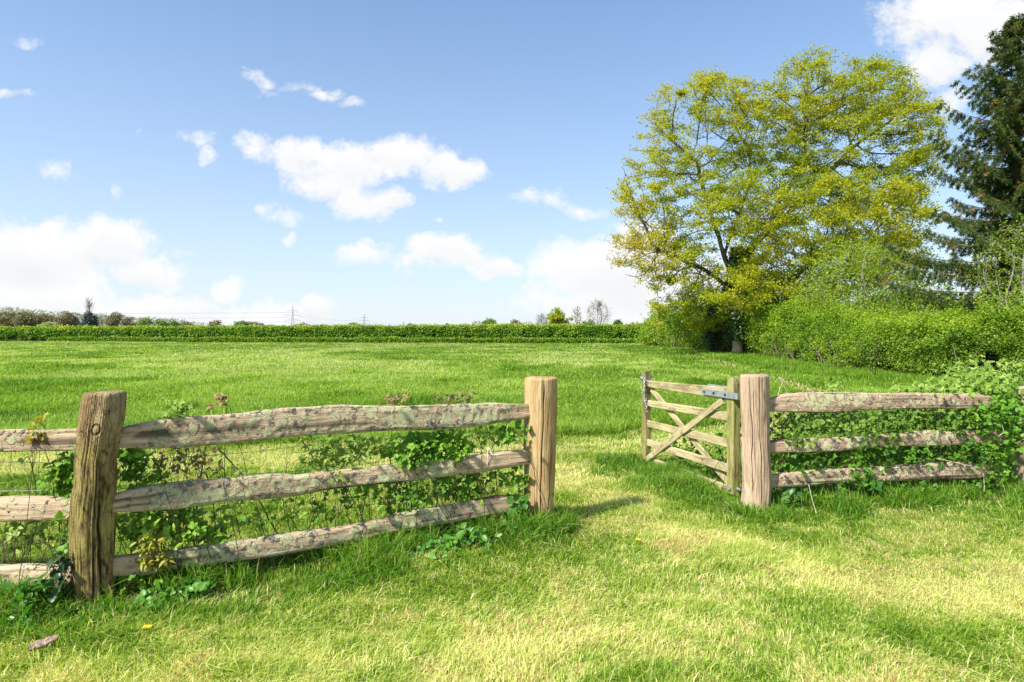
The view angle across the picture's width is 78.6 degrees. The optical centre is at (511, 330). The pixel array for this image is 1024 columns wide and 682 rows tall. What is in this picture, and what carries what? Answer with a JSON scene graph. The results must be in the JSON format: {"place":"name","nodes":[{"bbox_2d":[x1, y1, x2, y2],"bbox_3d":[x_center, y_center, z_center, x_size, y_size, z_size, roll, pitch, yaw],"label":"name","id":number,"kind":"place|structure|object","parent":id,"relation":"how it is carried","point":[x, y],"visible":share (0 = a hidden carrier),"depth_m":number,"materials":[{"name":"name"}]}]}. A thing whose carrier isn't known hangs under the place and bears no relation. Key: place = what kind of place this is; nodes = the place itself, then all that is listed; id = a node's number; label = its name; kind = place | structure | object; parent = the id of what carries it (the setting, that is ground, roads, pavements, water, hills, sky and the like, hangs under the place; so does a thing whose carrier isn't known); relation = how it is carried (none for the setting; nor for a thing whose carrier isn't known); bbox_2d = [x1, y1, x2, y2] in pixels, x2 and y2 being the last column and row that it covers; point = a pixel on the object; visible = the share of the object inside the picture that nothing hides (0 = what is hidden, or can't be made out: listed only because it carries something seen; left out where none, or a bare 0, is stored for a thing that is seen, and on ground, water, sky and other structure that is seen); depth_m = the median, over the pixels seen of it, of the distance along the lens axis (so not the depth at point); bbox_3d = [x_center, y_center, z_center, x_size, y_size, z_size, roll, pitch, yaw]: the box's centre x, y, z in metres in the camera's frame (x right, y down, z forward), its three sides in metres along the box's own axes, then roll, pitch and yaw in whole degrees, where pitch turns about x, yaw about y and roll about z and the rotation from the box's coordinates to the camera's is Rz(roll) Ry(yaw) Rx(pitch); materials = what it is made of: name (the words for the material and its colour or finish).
{"place":"outdoors","nodes":[
{"label":"outdoors","id":0,"kind":"place"},
{"bbox_2d":[0,341,1014,472],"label":"meadow grass","id":1,"kind":"structure","parent":0,"point":[597,401],"depth_m":17.04,"materials":[{"name":"green plant"}]},
{"bbox_2d":[0,342,1023,681],"bbox_3d":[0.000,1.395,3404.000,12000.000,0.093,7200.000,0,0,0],"label":"ground","id":2,"kind":"structure","parent":0,"point":[506,494],"depth_m":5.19,"materials":[{"name":"green plant"}]},
{"bbox_2d":[0,311,18,326],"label":"broadleaf tree","id":3,"kind":"object","parent":2,"relation":"on","point":[5,319],"visible":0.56,"depth_m":257.94,"materials":[{"name":"plant"}]},
{"bbox_2d":[10,310,44,326],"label":"broadleaf tree","id":4,"kind":"object","parent":2,"relation":"on","point":[25,318],"visible":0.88,"depth_m":252.01,"materials":[{"name":"plant"}]},
{"bbox_2d":[0,572,57,637],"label":"nettle","id":5,"kind":"object","parent":2,"relation":"on","point":[22,588],"visible":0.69,"depth_m":3.02,"materials":[{"name":"green plant"}]},
{"bbox_2d":[0,451,70,588],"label":"bramble","id":6,"kind":"object","parent":2,"relation":"on","point":[15,532],"visible":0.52,"depth_m":3.29,"materials":[{"name":"green plant"}]},
{"bbox_2d":[11,412,65,584],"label":"bramble","id":7,"kind":"object","parent":2,"relation":"on","point":[37,421],"visible":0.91,"depth_m":3.19,"materials":[{"name":"yellow plant"}]},
{"bbox_2d":[28,634,58,650],"bbox_3d":[-2.042,1.357,2.729,0.104,0.034,0.045,-8,10,-34],"label":"bark flake","id":8,"kind":"object","parent":2,"relation":"on","point":[44,642],"visible":0.98,"depth_m":2.72,"materials":[{"name":"beige wood"}]},
{"bbox_2d":[33,313,54,321],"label":"broadleaf tree","id":9,"kind":"object","parent":2,"relation":"on","point":[46,317],"visible":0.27,"depth_m":263.78,"materials":[{"name":"plant"}]},
{"bbox_2d":[37,320,60,326],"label":"broadleaf tree","id":10,"kind":"object","parent":2,"relation":"on","point":[47,323],"visible":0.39,"depth_m":214.41,"materials":[{"name":"green plant"}]},
{"bbox_2d":[53,311,79,326],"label":"broadleaf tree","id":11,"kind":"object","parent":2,"relation":"on","point":[66,318],"visible":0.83,"depth_m":261.16,"materials":[{"name":"plant"}]},
{"bbox_2d":[42,542,103,615],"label":"ivy plant","id":12,"kind":"object","parent":2,"relation":"on","point":[59,572],"visible":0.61,"depth_m":3.11,"materials":[{"name":"green plant"}]},
{"bbox_2d":[33,451,144,588],"bbox_3d":[-2.299,1.012,3.313,0.723,0.826,0.389,0,0,0],"label":"bramble","id":13,"kind":"object","parent":2,"relation":"on","point":[67,472],"visible":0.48,"depth_m":3.27,"materials":[{"name":"green plant"}]},
{"bbox_2d":[79,297,99,326],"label":"conifer tree","id":14,"kind":"object","parent":2,"relation":"on","point":[90,316],"visible":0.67,"depth_m":234.44,"materials":[{"name":"green plant"}]},
{"bbox_2d":[97,313,106,325],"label":"bare tree","id":15,"kind":"object","parent":2,"relation":"on","point":[102,320],"visible":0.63,"depth_m":267.79,"materials":[{"name":"grey plant"}]},
{"bbox_2d":[0,306,207,325],"bbox_3d":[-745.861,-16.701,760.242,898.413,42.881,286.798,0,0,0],"label":"distant woodland","id":16,"kind":"object","parent":2,"relation":"on","point":[55,313],"visible":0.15,"depth_m":653.81,"materials":[{"name":"green plant"}]},
{"bbox_2d":[104,311,123,326],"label":"broadleaf tree","id":17,"kind":"object","parent":2,"relation":"on","point":[112,319],"visible":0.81,"depth_m":264.08,"materials":[{"name":"plant"}]},
{"bbox_2d":[120,316,136,325],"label":"broadleaf tree","id":18,"kind":"object","parent":2,"relation":"on","point":[125,321],"visible":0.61,"depth_m":261.19,"materials":[{"name":"plant"}]},
{"bbox_2d":[136,317,152,325],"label":"broadleaf tree","id":19,"kind":"object","parent":2,"relation":"on","point":[143,320],"visible":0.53,"depth_m":238.79,"materials":[{"name":"green plant"}]},
{"bbox_2d":[117,448,195,552],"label":"bramble","id":20,"kind":"object","parent":2,"relation":"on","point":[131,458],"visible":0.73,"depth_m":3.37,"materials":[{"name":"green plant"}]},
{"bbox_2d":[151,319,168,326],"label":"broadleaf tree","id":21,"kind":"object","parent":2,"relation":"on","point":[161,322],"visible":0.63,"depth_m":239.44,"materials":[{"name":"green plant"}]},
{"bbox_2d":[130,529,194,596],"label":"yellow sprig","id":22,"kind":"object","parent":2,"relation":"on","point":[155,559],"visible":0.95,"depth_m":3.29,"materials":[{"name":"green plant"}]},
{"bbox_2d":[168,320,178,326],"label":"broadleaf tree","id":23,"kind":"object","parent":2,"relation":"on","point":[174,323],"visible":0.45,"depth_m":244.53,"materials":[{"name":"green plant"}]},
{"bbox_2d":[122,574,230,619],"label":"white dead nettle","id":24,"kind":"object","parent":2,"relation":"on","point":[202,588],"visible":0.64,"depth_m":3.20,"materials":[{"name":"green plant"}]},
{"bbox_2d":[178,321,194,326],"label":"broadleaf tree","id":25,"kind":"object","parent":2,"relation":"on","point":[186,323],"visible":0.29,"depth_m":269.14,"materials":[{"name":"plant"}]},
{"bbox_2d":[160,396,217,571],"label":"bramble","id":26,"kind":"object","parent":2,"relation":"on","point":[180,402],"visible":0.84,"depth_m":3.42,"materials":[{"name":"green plant"}]},
{"bbox_2d":[113,500,268,594],"bbox_3d":[-1.812,1.180,3.493,0.777,0.500,0.697,0,0,0],"label":"bramble","id":27,"kind":"object","parent":2,"relation":"on","point":[154,521],"visible":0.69,"depth_m":3.43,"materials":[{"name":"green plant"}]},
{"bbox_2d":[145,446,276,584],"bbox_3d":[-1.695,1.023,3.553,0.670,0.808,0.380,0,0,-27],"label":"bramble","id":28,"kind":"object","parent":2,"relation":"on","point":[195,462],"visible":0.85,"depth_m":3.50,"materials":[{"name":"green plant"}]},
{"bbox_2d":[217,447,243,475],"bbox_3d":[-1.683,0.780,3.740,0.149,0.179,0.014,0,0,-16],"label":"bramble cane","id":29,"kind":"object","parent":28,"relation":"attached to","point":[228,459],"visible":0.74,"depth_m":3.73,"materials":[{"name":"plant"}]},
{"bbox_2d":[208,320,224,325],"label":"broadleaf tree","id":30,"kind":"object","parent":2,"relation":"on","point":[215,323],"visible":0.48,"depth_m":298.16,"materials":[{"name":"plant"}]},
{"bbox_2d":[164,393,276,570],"bbox_3d":[-1.694,0.885,3.559,0.704,1.080,0.144,0,0,0],"label":"bramble","id":31,"kind":"object","parent":2,"relation":"on","point":[220,397],"visible":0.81,"depth_m":3.55,"materials":[{"name":"brown plant"}]},
{"bbox_2d":[234,320,248,326],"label":"broadleaf tree","id":32,"kind":"object","parent":2,"relation":"on","point":[243,322],"visible":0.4,"depth_m":299.05,"materials":[{"name":"green plant"}]},
{"bbox_2d":[247,321,259,325],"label":"broadleaf tree","id":33,"kind":"object","parent":2,"relation":"on","point":[252,323],"visible":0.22,"depth_m":319.30,"materials":[{"name":"green plant"}]},
{"bbox_2d":[0,376,556,604],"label":"rail fence","id":34,"kind":"object","parent":2,"relation":"on","point":[98,437],"visible":0.84,"depth_m":3.52,"materials":[{"name":"brown wood"}]},
{"bbox_2d":[3,451,72,557],"bbox_3d":[-4.303,0.970,3.306,4.207,0.800,0.004,0,0,0],"label":"wire netting","id":35,"kind":"object","parent":34,"relation":"attached to","point":[37,490],"visible":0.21,"depth_m":3.31,"materials":[{"name":"grey metal"}]},
{"bbox_2d":[117,429,523,565],"bbox_3d":[-1.025,0.970,3.920,2.547,0.800,0.003,0,0,-28],"label":"wire netting","id":36,"kind":"object","parent":34,"relation":"attached to","point":[300,470],"visible":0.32,"depth_m":3.75,"materials":[{"name":"grey metal"}]},
{"bbox_2d":[502,494,530,522],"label":"bindweed","id":37,"kind":"object","parent":34,"relation":"attached to","point":[523,505],"visible":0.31,"depth_m":4.30,"materials":[{"name":"green plant"}]},
{"bbox_2d":[287,305,299,324],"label":"electricity pylon","id":38,"kind":"object","parent":2,"relation":"on","point":[293,315],"visible":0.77,"depth_m":1049.73,"materials":[{"name":"metal"}]},
{"bbox_2d":[0,321,641,340],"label":"field hedge","id":39,"kind":"object","parent":2,"relation":"on","point":[501,330],"visible":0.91,"depth_m":75.57,"materials":[{"name":"green plant"}]},
{"bbox_2d":[47,335,643,343],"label":"undergrowth","id":40,"kind":"object","parent":2,"relation":"on","point":[393,339],"visible":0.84,"depth_m":74.34,"materials":[{"name":"green plant"}]},
{"bbox_2d":[283,433,409,543],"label":"bramble","id":41,"kind":"object","parent":2,"relation":"on","point":[340,454],"visible":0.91,"depth_m":3.88,"materials":[{"name":"green plant"}]},
{"bbox_2d":[64,346,694,408],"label":"meadow flowers","id":42,"kind":"object","parent":2,"relation":"on","point":[341,361],"visible":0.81,"depth_m":23.70,"materials":[{"name":"plant"}]},
{"bbox_2d":[241,469,528,555],"bbox_3d":[-0.800,1.158,4.063,1.922,0.544,0.493,0,0,-23],"label":"bramble","id":43,"kind":"object","parent":2,"relation":"on","point":[447,493],"visible":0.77,"depth_m":4.06,"materials":[{"name":"green plant"}]},
{"bbox_2d":[259,500,277,532],"bbox_3d":[-1.501,1.149,3.858,0.116,0.216,0.018,0,0,-8],"label":"bramble cane","id":44,"kind":"object","parent":43,"relation":"attached to","point":[267,516],"visible":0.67,"depth_m":3.86,"materials":[{"name":"green plant"}]},
{"bbox_2d":[377,393,409,510],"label":"bramble","id":45,"kind":"object","parent":2,"relation":"on","point":[392,399],"visible":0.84,"depth_m":4.00,"materials":[{"name":"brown plant"}]},
{"bbox_2d":[377,429,498,545],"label":"bramble","id":46,"kind":"object","parent":2,"relation":"on","point":[434,441],"visible":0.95,"depth_m":4.08,"materials":[{"name":"green plant"}]},
{"bbox_2d":[396,515,527,564],"bbox_3d":[-0.225,1.339,4.105,1.251,0.204,0.484,0,0,-31],"label":"ground elder","id":47,"kind":"object","parent":2,"relation":"on","point":[459,535],"visible":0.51,"depth_m":3.97,"materials":[{"name":"green plant"}]},
{"bbox_2d":[434,390,497,533],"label":"bramble","id":48,"kind":"object","parent":2,"relation":"on","point":[451,396],"visible":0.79,"depth_m":4.21,"materials":[{"name":"green plant"}]},
{"bbox_2d":[482,317,496,324],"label":"broadleaf tree","id":49,"kind":"object","parent":2,"relation":"on","point":[491,321],"visible":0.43,"depth_m":224.21,"materials":[{"name":"green plant"}]},
{"bbox_2d":[0,448,1023,647],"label":"verge grass","id":50,"kind":"structure","parent":2,"relation":"on","point":[561,523],"depth_m":4.12,"materials":[{"name":"green plant"}]},
{"bbox_2d":[510,318,521,323],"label":"broadleaf tree","id":51,"kind":"object","parent":2,"relation":"on","point":[515,321],"visible":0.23,"depth_m":229.59,"materials":[{"name":"plant"}]},
{"bbox_2d":[460,419,579,523],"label":"bramble","id":52,"kind":"object","parent":2,"relation":"on","point":[508,437],"visible":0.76,"depth_m":4.37,"materials":[{"name":"green plant"}]},
{"bbox_2d":[534,313,548,324],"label":"bare tree","id":53,"kind":"object","parent":2,"relation":"on","point":[541,319],"visible":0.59,"depth_m":209.50,"materials":[{"name":"grey plant"}]},
{"bbox_2d":[545,307,564,324],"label":"broadleaf tree","id":54,"kind":"object","parent":2,"relation":"on","point":[556,317],"visible":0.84,"depth_m":199.37,"materials":[{"name":"green plant"}]},
{"bbox_2d":[564,317,572,323],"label":"broadleaf tree","id":55,"kind":"object","parent":2,"relation":"on","point":[567,321],"visible":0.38,"depth_m":199.22,"materials":[{"name":"green plant"}]},
{"bbox_2d":[571,306,581,323],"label":"bare tree","id":56,"kind":"object","parent":2,"relation":"on","point":[577,314],"visible":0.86,"depth_m":195.20,"materials":[{"name":"grey plant"}]},
{"bbox_2d":[581,319,593,324],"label":"broadleaf tree","id":57,"kind":"object","parent":2,"relation":"on","point":[588,323],"visible":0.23,"depth_m":194.16,"materials":[{"name":"green plant"}]},
{"bbox_2d":[584,298,612,324],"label":"bare tree","id":58,"kind":"object","parent":2,"relation":"on","point":[599,304],"visible":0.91,"depth_m":189.35,"materials":[{"name":"grey plant"}]},
{"bbox_2d":[612,319,623,324],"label":"broadleaf tree","id":59,"kind":"object","parent":2,"relation":"on","point":[617,321],"visible":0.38,"depth_m":199.42,"materials":[{"name":"green plant"}]},
{"bbox_2d":[644,312,672,346],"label":"scrub bush","id":60,"kind":"object","parent":2,"relation":"on","point":[657,332],"visible":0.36,"depth_m":52.89,"materials":[{"name":"green plant"}]},
{"bbox_2d":[647,304,672,320],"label":"broadleaf tree","id":61,"kind":"object","parent":2,"relation":"on","point":[651,311],"visible":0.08,"depth_m":110.29,"materials":[{"name":"green plant"}]},
{"bbox_2d":[648,427,726,471],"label":"bramble","id":62,"kind":"object","parent":2,"relation":"on","point":[701,466],"visible":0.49,"depth_m":6.12,"materials":[{"name":"green plant"}]},
{"bbox_2d":[654,286,723,350],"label":"scrub bush","id":63,"kind":"object","parent":2,"relation":"on","point":[690,335],"visible":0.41,"depth_m":39.69,"materials":[{"name":"green plant"}]},
{"bbox_2d":[642,371,741,494],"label":"field gate","id":64,"kind":"structure","parent":2,"relation":"on","point":[730,392],"depth_m":5.60,"materials":[{"name":"wood"}]},
{"bbox_2d":[640,376,652,410],"bbox_3d":[1.389,0.652,6.494,0.154,0.364,0.125,0,0,-38],"label":"chain","id":65,"kind":"object","parent":64,"relation":"hanging from","point":[644,380],"visible":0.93,"depth_m":6.43,"materials":[{"name":"metal"}]},
{"bbox_2d":[701,304,725,351],"bbox_3d":[11.928,-0.131,36.967,1.693,3.266,1.764,0,0,0],"label":"dark conifer","id":66,"kind":"object","parent":2,"relation":"on","point":[711,337],"visible":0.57,"depth_m":36.85,"materials":[{"name":"green plant"}]},
{"bbox_2d":[706,416,741,488],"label":"bramble","id":67,"kind":"object","parent":2,"relation":"on","point":[722,454],"visible":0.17,"depth_m":5.31,"materials":[{"name":"green plant"}]},
{"bbox_2d":[742,303,791,352],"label":"scrub bush","id":68,"kind":"object","parent":2,"relation":"on","point":[751,328],"visible":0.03,"depth_m":33.40,"materials":[{"name":"green plant"}]},
{"bbox_2d":[604,44,959,352],"bbox_3d":[15.055,-7.385,34.790,19.875,17.807,13.681,0,0,0],"label":"oak tree","id":69,"kind":"object","parent":2,"relation":"on","point":[845,211],"visible":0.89,"depth_m":34.02,"materials":[{"name":"green plant"}]},
{"bbox_2d":[716,245,756,340],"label":"ivy","id":70,"kind":"object","parent":69,"relation":"attached to","point":[735,329],"visible":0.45,"depth_m":35.09,"materials":[{"name":"green plant"}]},
{"bbox_2d":[736,256,857,340],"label":"hazel bush","id":71,"kind":"object","parent":2,"relation":"on","point":[789,282],"visible":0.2,"depth_m":31.45,"materials":[{"name":"green plant"}]},
{"bbox_2d":[629,263,1023,377],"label":"hedgerow","id":72,"kind":"object","parent":2,"relation":"on","point":[834,336],"visible":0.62,"depth_m":19.76,"materials":[{"name":"green plant"}]},
{"bbox_2d":[783,264,1016,308],"bbox_3d":[16.211,-1.163,24.942,3.896,3.612,11.798,0,0,-25],"label":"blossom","id":73,"kind":"object","parent":72,"relation":"on","point":[884,288],"visible":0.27,"depth_m":25.66,"materials":[{"name":"green plant"}]},
{"bbox_2d":[778,456,888,505],"bbox_3d":[2.647,1.208,4.995,1.120,0.428,0.349,0,0,0],"label":"burdock","id":74,"kind":"object","parent":2,"relation":"on","point":[876,485],"visible":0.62,"depth_m":4.95,"materials":[{"name":"green plant"}]},
{"bbox_2d":[825,377,849,485],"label":"bramble","id":75,"kind":"object","parent":2,"relation":"on","point":[833,385],"visible":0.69,"depth_m":5.39,"materials":[{"name":"green plant"}]},
{"bbox_2d":[795,229,935,334],"bbox_3d":[14.814,-1.436,26.486,5.260,5.879,4.782,0,0,0],"label":"elder bush","id":76,"kind":"object","parent":2,"relation":"on","point":[841,268],"visible":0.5,"depth_m":26.02,"materials":[{"name":"green plant"}]},
{"bbox_2d":[854,333,891,376],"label":"dead shrub","id":77,"kind":"object","parent":2,"relation":"on","point":[875,364],"visible":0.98,"depth_m":17.46,"materials":[{"name":"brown plant"}]},
{"bbox_2d":[740,374,1023,509],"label":"rail fence","id":78,"kind":"object","parent":2,"relation":"on","point":[758,404],"visible":0.73,"depth_m":4.98,"materials":[{"name":"brown wood"}]},
{"bbox_2d":[771,398,1012,496],"bbox_3d":[3.127,0.970,5.192,2.397,0.800,0.003,0,0,-9],"label":"wire netting","id":79,"kind":"object","parent":78,"relation":"attached to","point":[870,433],"visible":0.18,"depth_m":5.17,"materials":[{"name":"grey metal"}]},
{"bbox_2d":[770,408,995,501],"bbox_3d":[3.088,1.015,5.202,2.456,0.830,0.698,0,0,-13],"label":"bramble","id":80,"kind":"object","parent":2,"relation":"on","point":[875,422],"visible":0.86,"depth_m":5.09,"materials":[{"name":"green plant"}]},
{"bbox_2d":[826,223,941,313],"bbox_3d":[19.867,-2.221,34.037,5.882,7.447,5.311,0,0,-35],"label":"thorn tree","id":81,"kind":"object","parent":2,"relation":"on","point":[891,263],"visible":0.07,"depth_m":33.04,"materials":[{"name":"green plant"}]},
{"bbox_2d":[770,428,1014,503],"bbox_3d":[3.088,1.116,5.164,2.173,0.624,0.611,0,0,-7],"label":"bramble","id":82,"kind":"object","parent":2,"relation":"on","point":[833,458],"visible":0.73,"depth_m":5.12,"materials":[{"name":"green plant"}]},
{"bbox_2d":[771,472,1017,512],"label":"bramble","id":83,"kind":"object","parent":2,"relation":"on","point":[972,481],"visible":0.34,"depth_m":5.06,"materials":[{"name":"green plant"}]},
{"bbox_2d":[853,291,937,339],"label":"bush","id":84,"kind":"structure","parent":2,"relation":"on","point":[887,302],"depth_m":31.53,"materials":[{"name":"green plant"}]},
{"bbox_2d":[860,270,964,340],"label":"hawthorn bush","id":85,"kind":"object","parent":2,"relation":"on","point":[900,299],"visible":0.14,"depth_m":24.93,"materials":[{"name":"green plant"}]},
{"bbox_2d":[872,12,1023,343],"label":"spruce tree","id":86,"kind":"object","parent":2,"relation":"on","point":[1002,199],"visible":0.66,"depth_m":22.02,"materials":[{"name":"green plant"}]},
{"bbox_2d":[880,354,1023,462],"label":"bramble","id":87,"kind":"object","parent":2,"relation":"on","point":[973,374],"visible":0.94,"depth_m":5.44,"materials":[{"name":"green plant"}]},
{"bbox_2d":[944,378,1023,491],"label":"bramble","id":88,"kind":"object","parent":2,"relation":"on","point":[1008,406],"visible":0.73,"depth_m":5.19,"materials":[{"name":"green plant"}]},
{"bbox_2d":[966,212,1023,342],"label":"hawthorn bush","id":89,"kind":"object","parent":2,"relation":"on","point":[1014,260],"visible":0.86,"depth_m":17.78,"materials":[{"name":"green plant"}]},
{"bbox_2d":[989,282,1023,342],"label":"bramble mound","id":90,"kind":"object","parent":2,"relation":"on","point":[1019,304],"visible":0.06,"depth_m":20.18,"materials":[{"name":"green plant"}]},
{"bbox_2d":[0,0,1023,326],"label":"sky","id":91,"kind":"structure","parent":0,"point":[394,162],"materials":[{"name":"blue"}]},
{"bbox_2d":[659,346,1021,385],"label":"hedgerow grass","id":92,"kind":"structure","parent":0,"point":[754,359],"depth_m":22.06,"materials":[{"name":"green plant"}]}
]}

